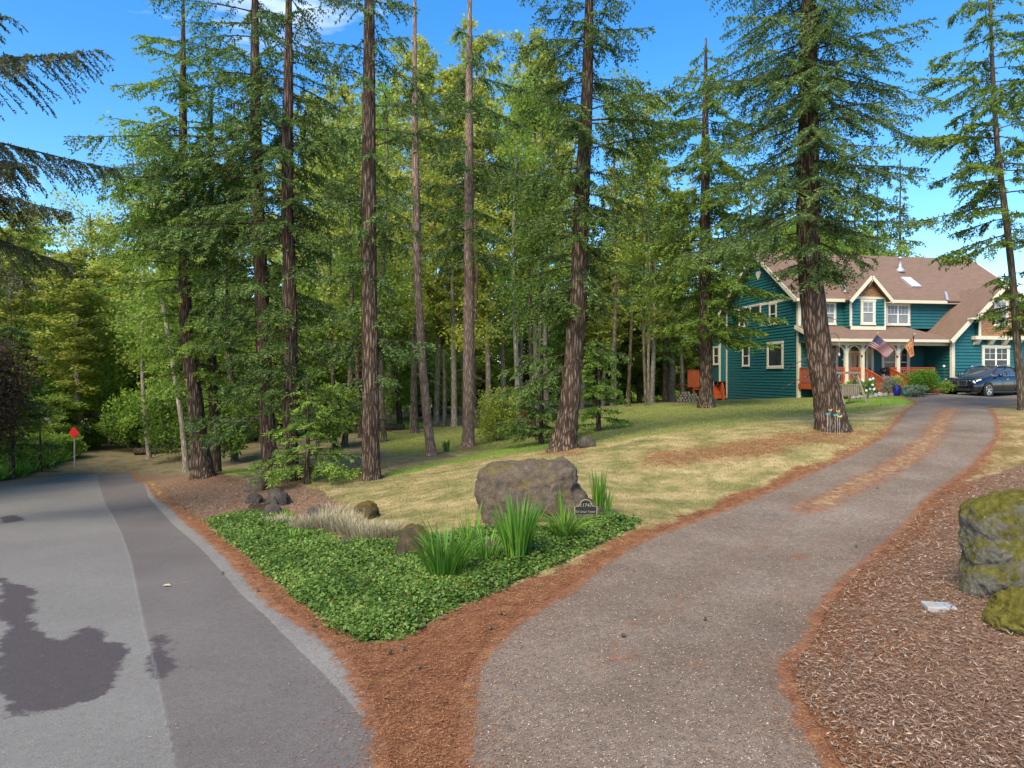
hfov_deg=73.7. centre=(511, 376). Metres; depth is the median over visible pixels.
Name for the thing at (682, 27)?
sky
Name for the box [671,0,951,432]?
fir tree
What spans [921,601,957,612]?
meter cover
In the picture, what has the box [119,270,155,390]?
maple tree
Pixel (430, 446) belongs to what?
fir tree
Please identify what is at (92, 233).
slim tree
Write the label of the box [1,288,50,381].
maple tree
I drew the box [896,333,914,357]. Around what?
flag
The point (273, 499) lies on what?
rock
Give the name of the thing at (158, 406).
understorey shrub
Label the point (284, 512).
grass tuft
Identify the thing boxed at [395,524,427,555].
rock
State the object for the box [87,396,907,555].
green grass
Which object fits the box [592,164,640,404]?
alder tree
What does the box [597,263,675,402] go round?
maple tree
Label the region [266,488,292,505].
rock
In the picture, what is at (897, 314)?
window
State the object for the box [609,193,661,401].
alder tree
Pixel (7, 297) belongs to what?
maple tree
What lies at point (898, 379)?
yellow plant
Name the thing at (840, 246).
maple tree
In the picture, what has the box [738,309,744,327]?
window
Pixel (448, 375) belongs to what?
understorey shrub
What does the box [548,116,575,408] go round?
alder tree
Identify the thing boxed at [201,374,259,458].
understorey shrub
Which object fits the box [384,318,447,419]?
maple tree
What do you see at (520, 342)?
alder tree
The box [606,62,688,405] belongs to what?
slim tree
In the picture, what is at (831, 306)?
window
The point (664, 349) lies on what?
background fir
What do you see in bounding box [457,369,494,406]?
understorey shrub
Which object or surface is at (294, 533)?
grass tuft
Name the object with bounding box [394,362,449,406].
understorey shrub
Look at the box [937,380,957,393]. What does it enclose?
green shrub
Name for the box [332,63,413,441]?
slim tree
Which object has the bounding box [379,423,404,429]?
fallen log
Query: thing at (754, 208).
background fir
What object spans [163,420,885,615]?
dry grass
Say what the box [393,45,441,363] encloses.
alder tree
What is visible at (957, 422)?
driveway
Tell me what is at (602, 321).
alder tree
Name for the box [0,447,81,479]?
bank grass
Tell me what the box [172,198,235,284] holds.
alder tree
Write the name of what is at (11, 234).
alder tree
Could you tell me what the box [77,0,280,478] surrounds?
fir tree
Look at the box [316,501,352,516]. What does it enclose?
dried lavender
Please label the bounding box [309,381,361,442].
understorey shrub
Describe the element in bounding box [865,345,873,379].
window
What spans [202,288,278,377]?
maple tree
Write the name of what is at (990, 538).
boulder
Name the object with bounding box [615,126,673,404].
slim tree
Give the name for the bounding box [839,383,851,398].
green shrub
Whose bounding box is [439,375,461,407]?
understorey shrub
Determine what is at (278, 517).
dried lavender
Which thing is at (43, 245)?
maple tree
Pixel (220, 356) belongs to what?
maple tree
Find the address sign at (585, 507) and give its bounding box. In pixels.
[574,499,596,521]
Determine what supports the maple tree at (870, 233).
on the ground at (126, 459)
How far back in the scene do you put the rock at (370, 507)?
14.42 m
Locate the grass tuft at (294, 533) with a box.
[279,528,306,540]
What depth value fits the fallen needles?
6.24 m
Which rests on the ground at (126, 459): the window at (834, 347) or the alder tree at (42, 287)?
the alder tree at (42, 287)
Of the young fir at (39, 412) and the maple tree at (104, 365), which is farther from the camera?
the maple tree at (104, 365)
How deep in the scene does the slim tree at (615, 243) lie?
41.77 m
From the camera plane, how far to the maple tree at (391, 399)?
42.59 m
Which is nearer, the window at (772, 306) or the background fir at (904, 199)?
the window at (772, 306)
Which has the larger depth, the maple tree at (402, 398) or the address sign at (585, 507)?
the maple tree at (402, 398)
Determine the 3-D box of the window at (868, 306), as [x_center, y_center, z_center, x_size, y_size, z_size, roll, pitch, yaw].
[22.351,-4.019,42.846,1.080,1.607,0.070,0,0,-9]
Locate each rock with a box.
[243,473,267,492]
[245,493,262,503]
[263,503,283,515]
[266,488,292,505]
[270,496,278,504]
[305,504,324,518]
[340,535,352,543]
[353,500,379,519]
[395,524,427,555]
[483,538,501,548]
[578,436,595,447]
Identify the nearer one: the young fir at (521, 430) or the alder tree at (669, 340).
the young fir at (521, 430)
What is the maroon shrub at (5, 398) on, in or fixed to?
on the ground at (126, 459)
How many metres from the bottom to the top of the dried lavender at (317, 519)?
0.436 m
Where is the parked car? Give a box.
[945,364,1016,396]
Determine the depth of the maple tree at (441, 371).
74.25 m
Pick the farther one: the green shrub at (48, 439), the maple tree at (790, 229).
the maple tree at (790, 229)
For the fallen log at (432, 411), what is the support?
on the ground at (126, 459)
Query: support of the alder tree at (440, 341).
on the ground at (126, 459)
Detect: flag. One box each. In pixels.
[861,332,893,357]
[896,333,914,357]
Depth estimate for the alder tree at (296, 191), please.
47.02 m
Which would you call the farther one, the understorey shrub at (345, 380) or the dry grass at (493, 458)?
the understorey shrub at (345, 380)
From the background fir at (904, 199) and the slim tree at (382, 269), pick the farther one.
the background fir at (904, 199)
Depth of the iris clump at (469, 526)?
11.24 m
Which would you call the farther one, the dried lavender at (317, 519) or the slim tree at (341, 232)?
the slim tree at (341, 232)
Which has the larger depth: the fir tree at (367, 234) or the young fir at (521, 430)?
the young fir at (521, 430)
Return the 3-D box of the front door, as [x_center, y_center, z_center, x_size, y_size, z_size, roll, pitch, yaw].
[21.885,-0.534,43.544,0.632,1.968,0.125,0,0,-9]
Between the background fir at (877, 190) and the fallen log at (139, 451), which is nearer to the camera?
the fallen log at (139, 451)
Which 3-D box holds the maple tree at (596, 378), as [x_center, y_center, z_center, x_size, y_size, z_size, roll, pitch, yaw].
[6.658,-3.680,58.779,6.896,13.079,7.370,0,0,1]
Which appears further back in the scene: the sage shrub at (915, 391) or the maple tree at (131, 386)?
the maple tree at (131, 386)
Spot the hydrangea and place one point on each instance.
(868, 384)
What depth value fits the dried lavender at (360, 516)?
14.12 m
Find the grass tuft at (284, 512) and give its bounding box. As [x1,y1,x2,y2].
[270,509,293,516]
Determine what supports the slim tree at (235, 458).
on the ground at (126, 459)
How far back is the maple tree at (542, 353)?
68.03 m
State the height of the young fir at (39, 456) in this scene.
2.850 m
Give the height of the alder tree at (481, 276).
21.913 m
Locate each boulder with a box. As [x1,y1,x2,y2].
[474,456,603,524]
[957,488,1023,597]
[981,585,1023,635]
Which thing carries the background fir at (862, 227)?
on the ground at (126, 459)
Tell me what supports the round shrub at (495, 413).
on the ground at (126, 459)
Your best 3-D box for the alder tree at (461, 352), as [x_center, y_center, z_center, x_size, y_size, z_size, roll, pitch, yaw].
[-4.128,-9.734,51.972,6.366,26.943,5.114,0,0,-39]
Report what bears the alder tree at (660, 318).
on the ground at (126, 459)
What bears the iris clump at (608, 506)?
on the ground at (126, 459)
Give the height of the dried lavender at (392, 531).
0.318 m
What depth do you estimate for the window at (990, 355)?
42.51 m
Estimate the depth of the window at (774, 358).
45.58 m
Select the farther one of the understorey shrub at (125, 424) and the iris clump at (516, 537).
the understorey shrub at (125, 424)
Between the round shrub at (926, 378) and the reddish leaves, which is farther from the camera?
the round shrub at (926, 378)
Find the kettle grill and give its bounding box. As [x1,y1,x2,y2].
[880,366,888,377]
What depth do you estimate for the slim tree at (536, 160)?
36.02 m
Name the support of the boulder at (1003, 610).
on the ground at (126, 459)
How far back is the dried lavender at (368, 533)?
12.34 m
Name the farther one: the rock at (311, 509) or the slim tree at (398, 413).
the slim tree at (398, 413)
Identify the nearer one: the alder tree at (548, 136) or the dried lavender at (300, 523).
the dried lavender at (300, 523)
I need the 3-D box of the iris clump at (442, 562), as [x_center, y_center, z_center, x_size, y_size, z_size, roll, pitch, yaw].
[-0.979,2.403,9.495,1.567,0.924,1.488,0,0,0]
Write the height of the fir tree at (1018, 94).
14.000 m
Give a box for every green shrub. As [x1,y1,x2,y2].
[0,431,42,462]
[7,431,65,459]
[45,432,89,455]
[53,431,106,448]
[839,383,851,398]
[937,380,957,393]
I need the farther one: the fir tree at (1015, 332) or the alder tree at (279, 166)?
the alder tree at (279, 166)
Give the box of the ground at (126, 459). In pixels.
[0,393,1023,767]
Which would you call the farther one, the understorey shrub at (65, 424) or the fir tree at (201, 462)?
the understorey shrub at (65, 424)
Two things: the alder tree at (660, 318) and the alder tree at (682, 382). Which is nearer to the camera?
the alder tree at (660, 318)
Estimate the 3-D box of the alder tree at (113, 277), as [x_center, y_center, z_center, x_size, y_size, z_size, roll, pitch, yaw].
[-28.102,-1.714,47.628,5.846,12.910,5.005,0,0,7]
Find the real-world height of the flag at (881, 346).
1.472 m
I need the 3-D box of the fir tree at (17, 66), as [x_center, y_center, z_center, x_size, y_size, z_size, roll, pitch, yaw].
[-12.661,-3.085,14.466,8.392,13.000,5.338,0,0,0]
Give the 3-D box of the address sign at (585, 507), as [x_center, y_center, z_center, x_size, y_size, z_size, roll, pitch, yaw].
[1.288,2.469,11.934,0.405,0.639,0.036,0,0,-4]
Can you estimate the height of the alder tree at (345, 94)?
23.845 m
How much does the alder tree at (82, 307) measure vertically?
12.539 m
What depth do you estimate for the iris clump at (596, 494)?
12.90 m
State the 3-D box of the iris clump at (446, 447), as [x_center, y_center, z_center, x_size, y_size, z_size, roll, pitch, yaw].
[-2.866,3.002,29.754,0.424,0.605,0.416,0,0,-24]
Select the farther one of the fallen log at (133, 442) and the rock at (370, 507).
the fallen log at (133, 442)
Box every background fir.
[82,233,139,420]
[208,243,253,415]
[601,258,646,403]
[622,266,679,390]
[638,175,693,401]
[668,216,718,395]
[693,210,740,399]
[737,192,769,274]
[764,155,792,247]
[764,183,779,247]
[825,176,855,254]
[841,183,870,255]
[851,185,880,251]
[870,183,888,252]
[883,158,916,256]
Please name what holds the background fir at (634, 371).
on the ground at (126, 459)
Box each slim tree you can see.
[44,185,124,440]
[96,126,178,458]
[97,110,198,472]
[99,186,173,447]
[168,106,280,461]
[297,95,385,447]
[310,126,406,446]
[322,93,400,437]
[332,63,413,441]
[378,160,429,423]
[379,144,457,432]
[421,221,460,424]
[435,190,521,427]
[475,64,547,423]
[498,60,565,426]
[500,82,570,425]
[589,71,648,405]
[593,81,672,405]
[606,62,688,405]
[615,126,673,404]
[647,228,688,401]
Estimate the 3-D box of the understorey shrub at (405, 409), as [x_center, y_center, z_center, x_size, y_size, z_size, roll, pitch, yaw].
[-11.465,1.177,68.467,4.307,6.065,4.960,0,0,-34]
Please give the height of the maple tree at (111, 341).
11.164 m
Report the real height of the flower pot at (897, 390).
0.600 m
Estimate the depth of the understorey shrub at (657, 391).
67.73 m
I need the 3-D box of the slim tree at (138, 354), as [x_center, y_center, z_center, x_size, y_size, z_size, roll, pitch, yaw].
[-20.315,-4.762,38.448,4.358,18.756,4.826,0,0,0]
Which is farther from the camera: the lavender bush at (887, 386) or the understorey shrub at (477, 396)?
the understorey shrub at (477, 396)
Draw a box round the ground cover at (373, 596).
[202,508,643,642]
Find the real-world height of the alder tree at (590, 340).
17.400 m
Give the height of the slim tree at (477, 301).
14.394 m
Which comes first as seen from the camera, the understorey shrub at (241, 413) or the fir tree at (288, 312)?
the fir tree at (288, 312)
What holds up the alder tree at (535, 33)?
on the ground at (126, 459)
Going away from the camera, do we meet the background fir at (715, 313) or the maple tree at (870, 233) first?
the background fir at (715, 313)
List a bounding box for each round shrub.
[474,386,524,441]
[899,368,942,394]
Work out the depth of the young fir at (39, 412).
30.02 m
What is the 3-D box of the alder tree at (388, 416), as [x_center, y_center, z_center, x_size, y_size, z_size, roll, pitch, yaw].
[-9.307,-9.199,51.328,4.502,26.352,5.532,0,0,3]
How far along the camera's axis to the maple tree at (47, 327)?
46.30 m
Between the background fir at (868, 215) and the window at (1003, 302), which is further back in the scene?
the background fir at (868, 215)
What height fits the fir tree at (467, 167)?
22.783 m
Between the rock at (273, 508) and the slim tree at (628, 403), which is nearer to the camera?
the rock at (273, 508)
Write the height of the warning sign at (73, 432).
2.168 m
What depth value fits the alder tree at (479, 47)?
44.58 m
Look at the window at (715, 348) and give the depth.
53.07 m
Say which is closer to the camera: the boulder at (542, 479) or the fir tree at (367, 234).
the boulder at (542, 479)
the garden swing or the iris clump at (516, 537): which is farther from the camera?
the garden swing
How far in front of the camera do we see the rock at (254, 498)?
18.62 m
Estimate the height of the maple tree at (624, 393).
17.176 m
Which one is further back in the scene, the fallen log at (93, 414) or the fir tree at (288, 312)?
the fallen log at (93, 414)
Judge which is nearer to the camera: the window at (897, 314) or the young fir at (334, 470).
the young fir at (334, 470)
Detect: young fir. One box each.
[0,308,65,478]
[23,417,60,471]
[246,374,361,488]
[491,334,582,444]
[578,318,631,431]
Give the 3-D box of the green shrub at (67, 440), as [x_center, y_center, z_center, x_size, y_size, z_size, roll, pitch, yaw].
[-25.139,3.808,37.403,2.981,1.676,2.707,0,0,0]
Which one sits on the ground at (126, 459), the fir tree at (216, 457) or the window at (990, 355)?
the fir tree at (216, 457)
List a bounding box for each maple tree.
[0,222,28,329]
[0,225,71,399]
[1,269,117,417]
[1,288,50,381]
[13,278,139,443]
[109,282,249,444]
[114,278,255,449]
[114,293,164,392]
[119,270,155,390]
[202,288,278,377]
[221,285,361,427]
[253,247,333,432]
[296,223,427,432]
[359,308,433,406]
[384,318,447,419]
[417,308,457,406]
[429,283,504,397]
[447,285,507,410]
[476,275,549,400]
[483,298,555,407]
[507,328,563,394]
[537,276,608,393]
[549,264,630,406]
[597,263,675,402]
[611,231,646,401]
[631,292,690,390]
[658,288,696,384]
[677,293,728,382]
[720,224,795,288]
[765,215,827,252]
[820,217,860,254]
[836,223,895,255]
[857,242,923,256]
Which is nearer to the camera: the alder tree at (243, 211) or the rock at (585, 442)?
the rock at (585, 442)
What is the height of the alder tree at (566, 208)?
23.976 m
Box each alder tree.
[0,209,67,428]
[16,199,81,382]
[20,239,127,444]
[38,249,72,422]
[60,259,137,384]
[84,217,135,290]
[101,253,146,440]
[112,242,151,378]
[131,185,177,381]
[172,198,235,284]
[216,151,275,283]
[244,232,281,302]
[265,167,325,435]
[274,87,325,281]
[304,137,332,294]
[305,73,383,382]
[342,104,397,344]
[375,84,411,423]
[376,33,444,428]
[388,198,408,417]
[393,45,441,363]
[404,130,463,426]
[418,48,483,426]
[432,70,490,424]
[434,13,520,400]
[447,90,524,409]
[478,142,528,390]
[489,75,537,417]
[503,25,573,407]
[512,50,575,406]
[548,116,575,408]
[551,134,589,343]
[553,204,610,409]
[584,261,626,406]
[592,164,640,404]
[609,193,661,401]
[626,159,682,402]
[637,231,695,396]
[660,179,710,394]
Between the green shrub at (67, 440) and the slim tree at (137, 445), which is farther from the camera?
the slim tree at (137, 445)
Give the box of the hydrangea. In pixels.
[855,377,878,396]
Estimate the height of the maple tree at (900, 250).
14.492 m
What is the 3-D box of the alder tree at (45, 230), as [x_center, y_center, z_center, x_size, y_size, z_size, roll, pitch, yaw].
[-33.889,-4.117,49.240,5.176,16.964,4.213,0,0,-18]
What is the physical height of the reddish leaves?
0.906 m
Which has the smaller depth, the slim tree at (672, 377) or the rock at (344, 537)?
the rock at (344, 537)
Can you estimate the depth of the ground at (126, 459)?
13.35 m
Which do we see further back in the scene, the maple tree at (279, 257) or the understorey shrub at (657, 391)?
the understorey shrub at (657, 391)
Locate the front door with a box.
[851,352,859,378]
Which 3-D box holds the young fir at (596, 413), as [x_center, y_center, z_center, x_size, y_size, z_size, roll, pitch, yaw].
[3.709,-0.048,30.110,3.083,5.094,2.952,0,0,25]
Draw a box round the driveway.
[453,393,1016,767]
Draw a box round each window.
[713,346,718,364]
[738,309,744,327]
[742,346,749,366]
[749,303,760,313]
[766,341,783,368]
[768,302,776,325]
[826,302,836,324]
[832,345,837,374]
[860,299,875,324]
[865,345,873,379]
[881,346,909,378]
[886,303,910,325]
[981,345,1010,365]
[993,299,1008,325]
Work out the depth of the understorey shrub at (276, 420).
41.35 m
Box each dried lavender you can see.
[262,511,294,525]
[286,511,324,528]
[301,507,348,529]
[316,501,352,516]
[319,512,362,534]
[331,507,368,524]
[332,515,378,537]
[347,519,395,538]
[362,517,406,538]
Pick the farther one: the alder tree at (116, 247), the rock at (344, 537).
the alder tree at (116, 247)
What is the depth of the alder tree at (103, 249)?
57.78 m
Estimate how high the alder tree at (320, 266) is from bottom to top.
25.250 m
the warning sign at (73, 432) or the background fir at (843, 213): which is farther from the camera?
the background fir at (843, 213)
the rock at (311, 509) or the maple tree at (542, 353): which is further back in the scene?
the maple tree at (542, 353)
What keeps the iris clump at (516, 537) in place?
on the ground at (126, 459)
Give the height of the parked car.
1.933 m
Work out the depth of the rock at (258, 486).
20.47 m
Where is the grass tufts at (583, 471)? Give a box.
[221,412,888,573]
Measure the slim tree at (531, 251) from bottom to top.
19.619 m
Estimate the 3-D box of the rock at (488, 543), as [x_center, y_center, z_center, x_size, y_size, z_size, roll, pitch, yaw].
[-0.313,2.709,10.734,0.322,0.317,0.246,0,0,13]
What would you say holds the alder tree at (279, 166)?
on the ground at (126, 459)
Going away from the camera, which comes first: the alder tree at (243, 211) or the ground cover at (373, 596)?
the ground cover at (373, 596)
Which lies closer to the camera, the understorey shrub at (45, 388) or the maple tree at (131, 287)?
the understorey shrub at (45, 388)
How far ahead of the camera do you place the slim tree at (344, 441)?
34.47 m
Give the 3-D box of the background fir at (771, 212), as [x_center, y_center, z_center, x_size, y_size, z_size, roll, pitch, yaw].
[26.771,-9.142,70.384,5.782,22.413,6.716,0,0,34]
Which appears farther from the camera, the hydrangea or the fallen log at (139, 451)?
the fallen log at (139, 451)
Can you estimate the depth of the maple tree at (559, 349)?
57.31 m
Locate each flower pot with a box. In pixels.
[893,385,900,395]
[930,389,941,393]
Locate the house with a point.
(896, 303)
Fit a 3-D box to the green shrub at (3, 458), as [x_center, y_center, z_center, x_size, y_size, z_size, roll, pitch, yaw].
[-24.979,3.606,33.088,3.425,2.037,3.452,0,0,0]
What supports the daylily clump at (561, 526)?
on the ground at (126, 459)
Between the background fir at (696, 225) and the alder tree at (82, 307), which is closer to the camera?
the alder tree at (82, 307)
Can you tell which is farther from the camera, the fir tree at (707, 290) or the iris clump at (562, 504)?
the fir tree at (707, 290)
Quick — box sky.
[0,0,1023,359]
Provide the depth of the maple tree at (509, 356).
61.23 m
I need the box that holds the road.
[0,472,389,767]
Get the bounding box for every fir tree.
[0,13,121,310]
[63,0,361,481]
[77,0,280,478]
[139,96,271,471]
[198,0,361,482]
[303,0,475,480]
[379,0,454,455]
[411,0,540,447]
[473,0,710,451]
[626,38,791,407]
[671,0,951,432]
[889,0,1023,409]
[957,35,1023,122]
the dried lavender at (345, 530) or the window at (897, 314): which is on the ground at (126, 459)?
the dried lavender at (345, 530)
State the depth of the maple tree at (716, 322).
64.88 m
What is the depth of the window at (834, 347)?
43.33 m
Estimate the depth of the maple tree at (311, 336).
40.51 m
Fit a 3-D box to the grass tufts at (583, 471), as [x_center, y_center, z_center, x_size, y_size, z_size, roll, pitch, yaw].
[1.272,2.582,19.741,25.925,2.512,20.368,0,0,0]
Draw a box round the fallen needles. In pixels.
[34,427,1023,767]
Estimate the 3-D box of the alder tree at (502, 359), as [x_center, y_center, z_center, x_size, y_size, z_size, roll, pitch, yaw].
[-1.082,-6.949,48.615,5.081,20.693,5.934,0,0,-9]
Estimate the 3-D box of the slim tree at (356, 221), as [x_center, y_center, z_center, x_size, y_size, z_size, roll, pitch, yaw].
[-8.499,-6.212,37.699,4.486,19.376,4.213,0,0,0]
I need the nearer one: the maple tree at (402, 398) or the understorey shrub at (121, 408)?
the understorey shrub at (121, 408)
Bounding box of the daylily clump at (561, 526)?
[525,503,611,542]
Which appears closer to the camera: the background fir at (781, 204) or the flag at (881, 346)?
the flag at (881, 346)
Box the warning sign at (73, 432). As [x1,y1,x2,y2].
[69,427,78,466]
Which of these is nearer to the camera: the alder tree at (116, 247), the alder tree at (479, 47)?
the alder tree at (479, 47)
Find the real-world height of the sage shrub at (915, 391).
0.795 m
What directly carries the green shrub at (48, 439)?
on the ground at (126, 459)
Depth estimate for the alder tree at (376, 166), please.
50.44 m
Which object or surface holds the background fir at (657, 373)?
on the ground at (126, 459)
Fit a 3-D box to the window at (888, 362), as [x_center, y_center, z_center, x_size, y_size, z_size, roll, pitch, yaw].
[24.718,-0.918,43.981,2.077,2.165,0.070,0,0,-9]
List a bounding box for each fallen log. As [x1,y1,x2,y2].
[24,402,161,427]
[101,441,177,443]
[133,448,181,454]
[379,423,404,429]
[418,407,458,415]
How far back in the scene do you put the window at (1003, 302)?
42.26 m
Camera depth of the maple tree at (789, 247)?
60.93 m
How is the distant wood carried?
on the ground at (126, 459)
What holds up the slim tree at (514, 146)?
on the ground at (126, 459)
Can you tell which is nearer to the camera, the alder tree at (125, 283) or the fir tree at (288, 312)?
the fir tree at (288, 312)
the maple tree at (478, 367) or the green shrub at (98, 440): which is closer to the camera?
the green shrub at (98, 440)
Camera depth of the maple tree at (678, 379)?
67.14 m
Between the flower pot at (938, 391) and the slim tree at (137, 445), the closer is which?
the flower pot at (938, 391)
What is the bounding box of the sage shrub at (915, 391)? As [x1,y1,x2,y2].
[903,384,928,396]
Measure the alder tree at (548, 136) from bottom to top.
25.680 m
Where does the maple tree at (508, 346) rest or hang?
on the ground at (126, 459)
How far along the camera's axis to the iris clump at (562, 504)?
12.53 m
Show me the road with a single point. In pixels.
(134, 527)
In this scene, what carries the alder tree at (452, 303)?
on the ground at (126, 459)
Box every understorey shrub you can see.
[4,378,84,434]
[4,392,115,443]
[72,363,137,443]
[98,387,153,447]
[110,387,184,447]
[127,369,208,458]
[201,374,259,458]
[219,374,258,440]
[222,371,283,441]
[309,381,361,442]
[320,358,355,399]
[385,375,418,413]
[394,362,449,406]
[433,358,461,409]
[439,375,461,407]
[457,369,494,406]
[585,368,626,401]
[633,365,662,398]
[676,355,712,393]
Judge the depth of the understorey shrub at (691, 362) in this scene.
65.28 m
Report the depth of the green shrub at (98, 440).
42.08 m
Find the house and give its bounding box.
[674,252,1023,399]
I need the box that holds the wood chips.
[151,458,1023,767]
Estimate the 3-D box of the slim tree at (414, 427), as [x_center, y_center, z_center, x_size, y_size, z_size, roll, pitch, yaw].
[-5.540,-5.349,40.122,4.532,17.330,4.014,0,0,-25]
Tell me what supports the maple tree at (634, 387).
on the ground at (126, 459)
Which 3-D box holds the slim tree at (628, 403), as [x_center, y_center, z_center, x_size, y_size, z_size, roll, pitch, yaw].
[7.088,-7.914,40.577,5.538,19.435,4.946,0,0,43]
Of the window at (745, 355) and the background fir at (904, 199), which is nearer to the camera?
the window at (745, 355)
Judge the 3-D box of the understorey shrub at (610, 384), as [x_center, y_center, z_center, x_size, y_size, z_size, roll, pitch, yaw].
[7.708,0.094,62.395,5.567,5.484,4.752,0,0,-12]
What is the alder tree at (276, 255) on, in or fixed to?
on the ground at (126, 459)
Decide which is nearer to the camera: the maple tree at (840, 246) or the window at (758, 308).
the window at (758, 308)
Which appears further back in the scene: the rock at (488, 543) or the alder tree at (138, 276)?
the alder tree at (138, 276)
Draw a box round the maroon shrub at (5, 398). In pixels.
[0,330,50,455]
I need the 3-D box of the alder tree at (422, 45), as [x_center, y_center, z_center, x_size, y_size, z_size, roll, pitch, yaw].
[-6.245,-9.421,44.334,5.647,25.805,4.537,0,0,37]
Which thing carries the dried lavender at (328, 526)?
on the ground at (126, 459)
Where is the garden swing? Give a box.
[836,372,866,404]
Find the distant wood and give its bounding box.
[45,354,696,407]
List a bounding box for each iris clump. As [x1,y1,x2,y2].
[395,514,494,581]
[441,439,449,451]
[454,524,504,562]
[455,501,484,544]
[486,491,549,564]
[557,486,563,518]
[588,468,607,509]
[598,484,617,512]
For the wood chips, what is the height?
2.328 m
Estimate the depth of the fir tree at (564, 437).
22.52 m
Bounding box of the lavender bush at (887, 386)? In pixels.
[879,376,897,393]
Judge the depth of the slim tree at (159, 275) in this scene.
30.85 m
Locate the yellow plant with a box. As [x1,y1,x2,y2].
[890,375,903,384]
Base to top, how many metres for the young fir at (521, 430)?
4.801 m
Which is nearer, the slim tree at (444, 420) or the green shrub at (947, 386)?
the green shrub at (947, 386)
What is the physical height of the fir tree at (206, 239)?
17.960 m
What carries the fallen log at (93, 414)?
on the ground at (126, 459)
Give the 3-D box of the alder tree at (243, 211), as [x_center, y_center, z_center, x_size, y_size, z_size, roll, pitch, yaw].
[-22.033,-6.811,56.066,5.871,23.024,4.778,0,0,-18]
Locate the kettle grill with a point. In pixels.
(884, 371)
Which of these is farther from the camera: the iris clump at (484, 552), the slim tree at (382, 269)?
the slim tree at (382, 269)
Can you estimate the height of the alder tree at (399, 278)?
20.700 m
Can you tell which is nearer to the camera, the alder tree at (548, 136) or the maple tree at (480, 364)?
the alder tree at (548, 136)

